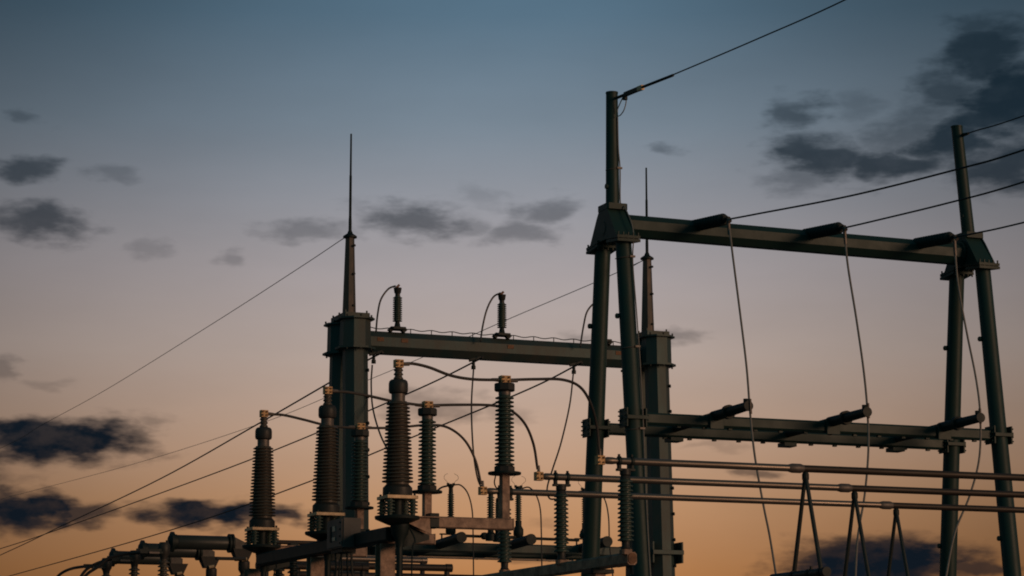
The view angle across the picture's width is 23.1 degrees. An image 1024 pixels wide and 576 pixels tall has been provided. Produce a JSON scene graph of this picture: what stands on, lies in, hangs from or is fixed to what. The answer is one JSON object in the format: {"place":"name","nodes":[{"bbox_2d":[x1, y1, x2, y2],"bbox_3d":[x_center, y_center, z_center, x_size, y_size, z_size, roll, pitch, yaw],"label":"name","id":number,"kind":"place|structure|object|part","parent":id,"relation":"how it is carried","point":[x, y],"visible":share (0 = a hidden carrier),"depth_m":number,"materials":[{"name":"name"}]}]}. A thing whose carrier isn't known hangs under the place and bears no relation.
{"place":"outdoors","nodes":[
{"label":"outdoors","id":0,"kind":"place"},
{"bbox_2d":[83,558,111,575],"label":"disconnector post","id":1,"kind":"object","parent":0,"point":[106,567],"visible":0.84,"depth_m":47.91,"materials":[{"name":"metal"}]},
{"bbox_2d":[57,565,83,575],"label":"looped cable","id":2,"kind":"object","parent":1,"relation":"attached to","point":[69,569],"visible":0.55,"depth_m":47.76,"materials":[{"name":"metal"}]},
{"bbox_2d":[107,548,187,575],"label":"breaker tube","id":3,"kind":"object","parent":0,"point":[177,567],"visible":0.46,"depth_m":49.25,"materials":[{"name":"metal"}]},
{"bbox_2d":[139,542,169,575],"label":"disconnector post","id":4,"kind":"object","parent":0,"point":[163,550],"visible":1,"depth_m":43.76,"materials":[{"name":"brown ceramic"}]},
{"bbox_2d":[84,551,147,575],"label":"looped cable","id":5,"kind":"object","parent":4,"relation":"attached to","point":[109,558],"visible":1,"depth_m":43.82,"materials":[{"name":"metal"}]},
{"bbox_2d":[136,540,218,575],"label":"breaker tube","id":6,"kind":"object","parent":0,"point":[207,560],"visible":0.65,"depth_m":47.19,"materials":[{"name":"metal"}]},
{"bbox_2d":[166,532,251,575],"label":"breaker tube","id":7,"kind":"object","parent":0,"point":[232,544],"visible":0.82,"depth_m":45.05,"materials":[{"name":"metal"}]},
{"bbox_2d":[215,557,245,560],"bbox_3d":[-5.008,4.820,44.636,0.625,0.077,0.060,8,-13,-39],"label":"linkage rod","id":8,"kind":"object","parent":7,"relation":"attached to","point":[232,558],"visible":1,"depth_m":44.62,"materials":[{"name":"grey metal"}]},
{"bbox_2d":[273,568,284,575],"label":"stub insulator","id":9,"kind":"object","parent":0,"point":[278,572],"visible":0.38,"depth_m":35.77,"materials":[{"name":"ceramic"}]},
{"bbox_2d":[287,561,298,575],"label":"stub insulator","id":10,"kind":"object","parent":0,"point":[293,567],"visible":0.62,"depth_m":36.29,"materials":[{"name":"ceramic"}]},
{"bbox_2d":[277,540,338,575],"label":"bus tube","id":11,"kind":"object","parent":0,"point":[289,541],"visible":0.14,"depth_m":40.04,"materials":[{"name":"grey metal"}]},
{"bbox_2d":[255,563,368,575],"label":"bus tube","id":12,"kind":"object","parent":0,"point":[363,569],"visible":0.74,"depth_m":37.31,"materials":[{"name":"grey metal"}]},
{"bbox_2d":[318,556,427,573],"bbox_3d":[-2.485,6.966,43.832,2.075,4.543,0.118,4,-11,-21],"label":"bus tube","id":13,"kind":"object","parent":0,"point":[422,560],"visible":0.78,"depth_m":44.33,"materials":[{"name":"metal"}]},
{"bbox_2d":[297,561,452,575],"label":"bus tube","id":14,"kind":"object","parent":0,"point":[446,569],"visible":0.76,"depth_m":38.56,"materials":[{"name":"grey metal"}]},
{"bbox_2d":[300,571,477,575],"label":"bus tube","id":15,"kind":"object","parent":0,"point":[302,573],"visible":0.33,"depth_m":41.34,"materials":[{"name":"grey metal"}]},
{"bbox_2d":[0,0,1023,575],"label":"sky","id":16,"kind":"structure","parent":0,"point":[165,164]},
{"bbox_3d":[4.595,5.735,33.910,0.124,3.557,1.460,4,-11,-21],"label":"strut base","id":17,"kind":"object","parent":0,"visible":0},
{"bbox_2d":[843,491,870,575],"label":"tube strut","id":18,"kind":"object","parent":17,"relation":"on","point":[854,502],"visible":1,"depth_m":34.17,"materials":[{"name":"metal"}]},
{"bbox_3d":[5.574,6.203,36.593,0.124,3.557,1.460,4,-11,-21],"label":"strut base","id":19,"kind":"object","parent":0,"visible":0},
{"bbox_2d":[886,508,909,575],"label":"tube strut","id":20,"kind":"object","parent":19,"relation":"on","point":[896,515],"visible":1,"depth_m":36.85,"materials":[{"name":"metal"}]},
{"label":"ground","id":21,"kind":"structure","parent":0,"visible":0},
{"bbox_2d":[112,550,140,575],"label":"disconnector post","id":22,"kind":"object","parent":21,"relation":"on","point":[134,560],"visible":0.96,"depth_m":45.83,"materials":[{"name":"metal"}]},
{"bbox_2d":[80,556,122,575],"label":"looped cable","id":23,"kind":"object","parent":22,"relation":"attached to","point":[85,570],"visible":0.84,"depth_m":45.79,"materials":[{"name":"metal"}]},
{"bbox_2d":[327,518,363,575],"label":"control cabinet","id":24,"kind":"object","parent":21,"relation":"on","point":[341,532],"visible":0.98,"depth_m":29.06,"materials":[{"name":"metal"}]},
{"bbox_3d":[-2.067,2.868,29.219,0.014,0.310,0.570,4,-11,-21],"label":"door","id":25,"kind":"part","parent":24,"relation":"part of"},
{"bbox_2d":[242,474,513,575],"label":"equipment frame","id":26,"kind":"object","parent":21,"relation":"on","point":[400,532],"visible":0.81,"depth_m":28.42,"materials":[{"name":"metal"}]},
{"bbox_2d":[245,410,278,544],"bbox_3d":[-3.247,2.474,32.661,0.386,1.771,0.383,4,-11,-21],"label":"surge arrester","id":27,"kind":"object","parent":26,"relation":"on","point":[262,528],"visible":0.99,"depth_m":32.54,"materials":[{"name":"brown ceramic"}]},
{"bbox_2d":[272,413,355,428],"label":"connection cable","id":28,"kind":"object","parent":27,"relation":"attached to","point":[303,419],"visible":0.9,"depth_m":32.98,"materials":[{"name":"metal"}]},
{"bbox_2d":[307,386,344,530],"bbox_3d":[-2.246,2.079,30.395,0.386,1.771,0.383,4,-11,-21],"label":"surge arrester","id":29,"kind":"object","parent":26,"relation":"on","point":[325,507],"visible":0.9,"depth_m":30.28,"materials":[{"name":"brown ceramic"}]},
{"bbox_2d":[336,390,422,405],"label":"connection cable","id":30,"kind":"object","parent":29,"relation":"attached to","point":[371,396],"visible":0.82,"depth_m":30.73,"materials":[{"name":"metal"}]},
{"bbox_2d":[345,423,373,509],"bbox_3d":[-2.013,2.355,33.138,0.380,1.132,0.380,4,-11,-21],"label":"post insulator","id":31,"kind":"object","parent":26,"relation":"on","point":[360,432],"visible":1,"depth_m":33.07,"materials":[{"name":"ceramic"}]},
{"bbox_2d":[372,424,481,483],"bbox_3d":[-1.174,2.207,33.943,2.124,0.772,0.092,9,-14,-43],"label":"connection cable","id":32,"kind":"object","parent":31,"relation":"attached to","point":[467,444],"visible":0.78,"depth_m":34.47,"materials":[{"name":"metal"}]},
{"bbox_2d":[377,359,417,514],"bbox_3d":[-1.280,1.683,28.129,0.386,1.771,0.383,4,-11,-21],"label":"surge arrester","id":33,"kind":"object","parent":26,"relation":"on","point":[398,497],"visible":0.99,"depth_m":28.01,"materials":[{"name":"ceramic"}]},
{"bbox_2d":[408,362,498,380],"bbox_3d":[-0.706,0.953,28.488,1.161,0.179,0.052,4,-11,-20],"label":"connection cable","id":34,"kind":"object","parent":33,"relation":"attached to","point":[451,375],"visible":1,"depth_m":28.48,"materials":[{"name":"metal"}]},
{"bbox_2d":[412,401,441,493],"bbox_3d":[-1.044,1.962,30.882,0.380,1.132,0.380,4,-11,-21],"label":"post insulator","id":35,"kind":"object","parent":26,"relation":"on","point":[427,412],"visible":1,"depth_m":30.82,"materials":[{"name":"ceramic"}]},
{"bbox_2d":[438,403,537,469],"bbox_3d":[-0.294,1.842,31.791,0.116,0.750,2.170,-7,-12,37],"label":"connection cable","id":36,"kind":"object","parent":35,"relation":"attached to","point":[513,412],"visible":0.88,"depth_m":32.25,"materials":[{"name":"metal"}]},
{"bbox_2d":[488,375,520,475],"bbox_3d":[-0.085,1.566,28.617,0.380,1.132,0.380,4,-11,-21],"label":"post insulator","id":37,"kind":"object","parent":26,"relation":"on","point":[504,387],"visible":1,"depth_m":28.55,"materials":[{"name":"ceramic"}]},
{"bbox_2d":[511,377,600,453],"bbox_3d":[0.594,1.468,29.654,0.200,0.768,2.304,-5,-11,28],"label":"connection cable","id":38,"kind":"object","parent":37,"relation":"attached to","point":[578,386],"visible":1,"depth_m":30.01,"materials":[{"name":"metal"}]},
{"bbox_2d":[317,134,683,575],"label":"busbar gantry","id":39,"kind":"object","parent":21,"relation":"on","point":[353,340],"visible":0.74,"depth_m":59.32,"materials":[{"name":"metal"}]},
{"bbox_2d":[0,238,343,448],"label":"ground wire","id":40,"kind":"object","parent":39,"relation":"attached to","point":[196,333],"visible":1,"depth_m":73.67,"materials":[{"name":"grey metal"}]},
{"bbox_2d":[2,272,616,498],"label":"ground wire","id":41,"kind":"object","parent":39,"relation":"attached to","point":[323,398],"visible":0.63,"depth_m":89.56,"materials":[{"name":"grey metal"}]},
{"bbox_2d":[369,350,382,363],"bbox_3d":[-3.164,1.594,58.199,0.339,0.324,0.105,4,-11,-21],"label":"dead end fitting","id":42,"kind":"object","parent":39,"relation":"attached to","point":[373,360],"visible":1,"depth_m":58.16,"materials":[{"name":"metal"}]},
{"bbox_2d":[1,352,383,554],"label":"line conductor","id":43,"kind":"object","parent":42,"relation":"attached to","point":[193,460],"visible":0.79,"depth_m":77.54,"materials":[{"name":"metal"}]},
{"bbox_2d":[370,365,386,446],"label":"dropper cable","id":44,"kind":"object","parent":39,"relation":"hanging from","point":[372,405],"visible":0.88,"depth_m":57.41,"materials":[{"name":"metal"}]},
{"bbox_2d":[387,284,406,332],"bbox_3d":[-2.700,0.484,59.096,0.471,1.171,0.340,4,-11,-21],"label":"post insulator","id":45,"kind":"object","parent":39,"relation":"on","point":[397,308],"visible":1,"depth_m":59.02,"materials":[{"name":"ceramic"}]},
{"bbox_2d":[375,285,395,331],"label":"jumper cable","id":46,"kind":"object","parent":45,"relation":"attached to","point":[384,293],"visible":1,"depth_m":58.91,"materials":[{"name":"metal"}]},
{"bbox_2d":[439,473,457,537],"bbox_3d":[-1.421,5.114,58.187,0.520,1.624,0.234,4,-11,-21],"label":"disconnector insulator","id":47,"kind":"object","parent":39,"relation":"attached to","point":[450,510],"visible":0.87,"depth_m":58.14,"materials":[{"name":"ceramic"}]},
{"bbox_2d":[454,484,473,574],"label":"loop cable","id":48,"kind":"object","parent":47,"relation":"attached to","point":[472,516],"visible":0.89,"depth_m":57.83,"materials":[{"name":"metal"}]},
{"bbox_2d":[367,555,573,561],"bbox_3d":[-1.203,6.178,57.316,5.646,0.051,0.052,4,-11,-21],"label":"bus tube","id":49,"kind":"object","parent":39,"relation":"attached to","point":[478,558],"visible":0.47,"depth_m":57.46,"materials":[{"name":"metal"}]},
{"bbox_2d":[468,356,482,368],"bbox_3d":[-0.861,1.756,59.085,0.339,0.324,0.105,4,-11,-21],"label":"dead end fitting","id":50,"kind":"object","parent":39,"relation":"attached to","point":[472,360],"visible":1,"depth_m":59.03,"materials":[{"name":"metal"}]},
{"bbox_2d":[0,356,482,548],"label":"line conductor","id":51,"kind":"object","parent":50,"relation":"attached to","point":[252,458],"visible":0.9,"depth_m":85.05,"materials":[{"name":"metal"}]},
{"bbox_2d":[471,369,489,494],"bbox_3d":[-0.863,3.297,58.192,0.370,3.091,1.210,4,-11,-19],"label":"dropper cable","id":52,"kind":"object","parent":50,"relation":"hanging from","point":[472,429],"visible":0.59,"depth_m":58.06,"materials":[{"name":"metal"}]},
{"bbox_2d":[485,494,494,540],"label":"rod insulator","id":53,"kind":"object","parent":39,"relation":"attached to","point":[490,534],"visible":0.66,"depth_m":57.41,"materials":[{"name":"ceramic"}]},
{"bbox_2d":[493,500,499,541],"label":"rod insulator","id":54,"kind":"object","parent":39,"relation":"attached to","point":[496,536],"visible":0.38,"depth_m":57.39,"materials":[{"name":"ceramic"}]},
{"bbox_2d":[492,291,511,338],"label":"post insulator","id":55,"kind":"object","parent":39,"relation":"on","point":[501,317],"visible":1,"depth_m":59.96,"materials":[{"name":"ceramic"}]},
{"bbox_2d":[480,292,500,341],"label":"jumper cable","id":56,"kind":"object","parent":55,"relation":"attached to","point":[485,315],"visible":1,"depth_m":59.84,"materials":[{"name":"metal"}]},
{"bbox_2d":[509,476,525,539],"bbox_3d":[0.150,5.237,58.977,0.520,1.643,0.234,4,-11,-21],"label":"disconnector insulator","id":57,"kind":"object","parent":39,"relation":"attached to","point":[518,530],"visible":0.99,"depth_m":58.91,"materials":[{"name":"ceramic"}]},
{"bbox_2d":[466,534,578,541],"bbox_3d":[0.135,5.869,58.867,3.421,0.090,0.070,6,-12,-31],"label":"coupling rod","id":58,"kind":"object","parent":57,"relation":"attached to","point":[537,538],"visible":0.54,"depth_m":59.20,"materials":[{"name":"metal"}]},
{"bbox_2d":[480,532,485,539],"bbox_3d":[-0.644,5.756,58.178,0.201,0.171,0.189,0,-10,0],"label":"rod joint","id":59,"kind":"object","parent":58,"relation":"attached to","point":[482,535],"visible":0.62,"depth_m":58.11,"materials":[{"name":"metal"}]},
{"bbox_2d":[522,486,542,565],"bbox_3d":[0.565,5.605,58.456,0.259,2.046,1.132,4,-11,-24],"label":"loop cable","id":60,"kind":"object","parent":57,"relation":"attached to","point":[540,522],"visible":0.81,"depth_m":58.43,"materials":[{"name":"metal"}]},
{"bbox_2d":[569,361,581,373],"bbox_3d":[1.537,1.912,60.479,0.339,0.324,0.105,4,-11,-21],"label":"dead end fitting","id":61,"kind":"object","parent":39,"relation":"attached to","point":[573,367],"visible":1,"depth_m":60.43,"materials":[{"name":"metal"}]},
{"bbox_2d":[10,362,582,575],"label":"line conductor","id":62,"kind":"object","parent":61,"relation":"attached to","point":[310,480],"visible":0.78,"depth_m":85.38,"materials":[{"name":"metal"}]},
{"bbox_2d":[546,373,573,499],"bbox_3d":[1.107,3.467,59.013,0.307,3.252,2.284,-2,-10,12],"label":"dropper cable","id":63,"kind":"object","parent":61,"relation":"hanging from","point":[562,435],"visible":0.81,"depth_m":59.40,"materials":[{"name":"metal"}]},
{"bbox_2d":[574,481,584,544],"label":"disconnector insulator","id":64,"kind":"object","parent":39,"relation":"attached to","point":[582,489],"visible":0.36,"depth_m":59.93,"materials":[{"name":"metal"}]},
{"bbox_2d":[603,498,612,575],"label":"loop cable","id":65,"kind":"object","parent":64,"relation":"attached to","point":[608,526],"visible":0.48,"depth_m":59.45,"materials":[{"name":"metal"}]},
{"bbox_2d":[607,339,612,344],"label":"post insulator","id":66,"kind":"object","parent":39,"relation":"on","point":[609,341],"visible":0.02,"depth_m":60.87,"materials":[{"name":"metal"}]},
{"bbox_2d":[579,303,592,346],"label":"jumper cable","id":67,"kind":"object","parent":66,"relation":"attached to","point":[590,306],"visible":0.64,"depth_m":60.66,"materials":[{"name":"metal"}]},
{"bbox_2d":[478,552,636,575],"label":"bus support","id":68,"kind":"object","parent":21,"relation":"on","point":[598,566],"visible":1,"depth_m":31.74,"materials":[{"name":"metal"}]},
{"bbox_2d":[497,509,511,571],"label":"post insulator","id":69,"kind":"object","parent":68,"relation":"on","point":[504,537],"visible":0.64,"depth_m":34.50,"materials":[{"name":"ceramic"}]},
{"bbox_2d":[478,481,1023,512],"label":"bus tube","id":70,"kind":"object","parent":69,"relation":"on","point":[482,490],"visible":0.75,"depth_m":36.03,"materials":[{"name":"metal"}]},
{"bbox_2d":[554,484,568,564],"bbox_3d":[0.640,3.075,32.570,0.200,1.036,0.199,4,-11,-21],"label":"post insulator","id":71,"kind":"object","parent":68,"relation":"on","point":[561,525],"visible":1,"depth_m":32.51,"materials":[{"name":"ceramic"}]},
{"bbox_2d":[534,465,1023,497],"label":"bus tube","id":72,"kind":"object","parent":71,"relation":"on","point":[567,477],"visible":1,"depth_m":33.73,"materials":[{"name":"metal"}]},
{"bbox_2d":[617,469,633,554],"bbox_3d":[1.385,2.733,30.607,0.200,1.036,0.198,4,-11,-21],"label":"post insulator","id":73,"kind":"object","parent":68,"relation":"on","point":[625,508],"visible":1,"depth_m":30.55,"materials":[{"name":"ceramic"}]},
{"bbox_2d":[595,449,1023,480],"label":"bus tube","id":74,"kind":"object","parent":73,"relation":"on","point":[618,461],"visible":1,"depth_m":31.52,"materials":[{"name":"metal"}]},
{"bbox_2d":[770,566,830,575],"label":"strut base","id":75,"kind":"object","parent":21,"relation":"on","point":[821,571],"visible":1,"depth_m":31.25,"materials":[{"name":"metal"}]},
{"bbox_2d":[792,472,822,570],"bbox_3d":[3.698,2.937,31.486,0.090,1.258,0.773,4,-11,-21],"label":"tube strut","id":76,"kind":"object","parent":75,"relation":"on","point":[805,482],"visible":1,"depth_m":31.55,"materials":[{"name":"metal"}]},
{"bbox_2d":[579,91,1021,575],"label":"line gantry","id":77,"kind":"object","parent":21,"relation":"on","point":[619,229],"visible":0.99,"depth_m":47.44,"materials":[{"name":"grey metal"}]},
{"bbox_2d":[616,85,643,99],"bbox_3d":[2.201,-3.632,46.704,0.092,0.148,1.118,4,-11,-22],"label":"strain link","id":78,"kind":"object","parent":77,"relation":"attached to","point":[624,95],"visible":1,"depth_m":46.66,"materials":[{"name":"metal"}]},
{"bbox_2d":[640,74,673,87],"bbox_3d":[2.651,-3.773,45.780,0.056,0.060,1.041,6,-11,-30],"label":"preformed grip","id":79,"kind":"object","parent":78,"relation":"attached to","point":[648,84],"visible":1,"depth_m":45.84,"materials":[{"name":"metal"}]},
{"bbox_2d":[654,0,844,82],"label":"ground wire","id":80,"kind":"object","parent":79,"relation":"attached to","point":[753,40],"visible":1,"depth_m":43.23,"materials":[{"name":"black metal"}]},
{"bbox_2d":[693,213,731,230],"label":"tension insulator","id":81,"kind":"object","parent":77,"relation":"attached to","point":[710,222],"visible":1,"depth_m":46.77,"materials":[{"name":"ceramic"}]},
{"bbox_2d":[726,220,730,234],"bbox_3d":[4.005,-1.125,46.352,0.075,0.285,0.067,-4,-11,22],"label":"jumper lug","id":82,"kind":"object","parent":81,"relation":"attached to","point":[728,225],"visible":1,"depth_m":46.34,"materials":[{"name":"metal"}]},
{"bbox_2d":[729,228,776,573],"bbox_3d":[4.260,2.024,44.949,0.171,6.910,1.851,4,-11,-20],"label":"dropper cable","id":83,"kind":"object","parent":81,"relation":"hanging from","point":[751,426],"visible":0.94,"depth_m":44.96,"materials":[{"name":"metal"}]},
{"bbox_2d":[730,149,1023,219],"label":"line conductor","id":84,"kind":"object","parent":81,"relation":"attached to","point":[975,164],"visible":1,"depth_m":42.04,"materials":[{"name":"metal"}]},
{"bbox_2d":[748,399,751,413],"bbox_3d":[4.254,2.114,44.753,0.065,0.271,0.054,0,-10,0],"label":"cable clamp","id":85,"kind":"object","parent":77,"relation":"attached to","point":[750,406],"visible":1,"depth_m":44.73,"materials":[{"name":"metal"}]},
{"bbox_2d":[802,222,847,238],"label":"tension insulator","id":86,"kind":"object","parent":77,"relation":"attached to","point":[825,230],"visible":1,"depth_m":47.59,"materials":[{"name":"ceramic"}]},
{"bbox_2d":[843,229,846,243],"bbox_3d":[6.260,-0.963,47.136,0.073,0.289,0.066,-4,-11,22],"label":"jumper lug","id":87,"kind":"object","parent":86,"relation":"hanging from","point":[845,236],"visible":1,"depth_m":47.11,"materials":[{"name":"metal"}]},
{"bbox_2d":[844,244,869,575],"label":"dropper cable","id":88,"kind":"object","parent":86,"relation":"hanging from","point":[866,399],"visible":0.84,"depth_m":45.98,"materials":[{"name":"metal"}]},
{"bbox_2d":[846,181,1023,227],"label":"line conductor","id":89,"kind":"object","parent":86,"relation":"attached to","point":[936,205],"visible":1,"depth_m":44.70,"materials":[{"name":"metal"}]},
{"bbox_2d":[914,232,958,248],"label":"tension insulator","id":90,"kind":"object","parent":77,"relation":"attached to","point":[934,240],"visible":1,"depth_m":48.47,"materials":[{"name":"ceramic"}]},
{"bbox_2d":[953,241,956,255],"bbox_3d":[8.481,-0.756,48.014,0.072,0.294,0.066,-4,-11,22],"label":"jumper lug","id":91,"kind":"object","parent":90,"relation":"hanging from","point":[954,248],"visible":1,"depth_m":47.99,"materials":[{"name":"metal"}]},
{"bbox_2d":[945,239,981,575],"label":"dropper cable","id":92,"kind":"object","parent":90,"relation":"hanging from","point":[980,442],"visible":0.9,"depth_m":46.98,"materials":[{"name":"metal"}]},
{"bbox_2d":[955,222,1023,237],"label":"line conductor","id":93,"kind":"object","parent":90,"relation":"attached to","point":[989,230],"visible":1,"depth_m":47.10,"materials":[{"name":"metal"}]},
{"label":"strain clamp","id":94,"kind":"object","parent":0,"visible":0},
{"bbox_2d":[969,115,1023,132],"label":"ground wire","id":95,"kind":"object","parent":94,"relation":"attached to","point":[997,124],"visible":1,"depth_m":49.07,"materials":[{"name":"grey metal"}]}
]}

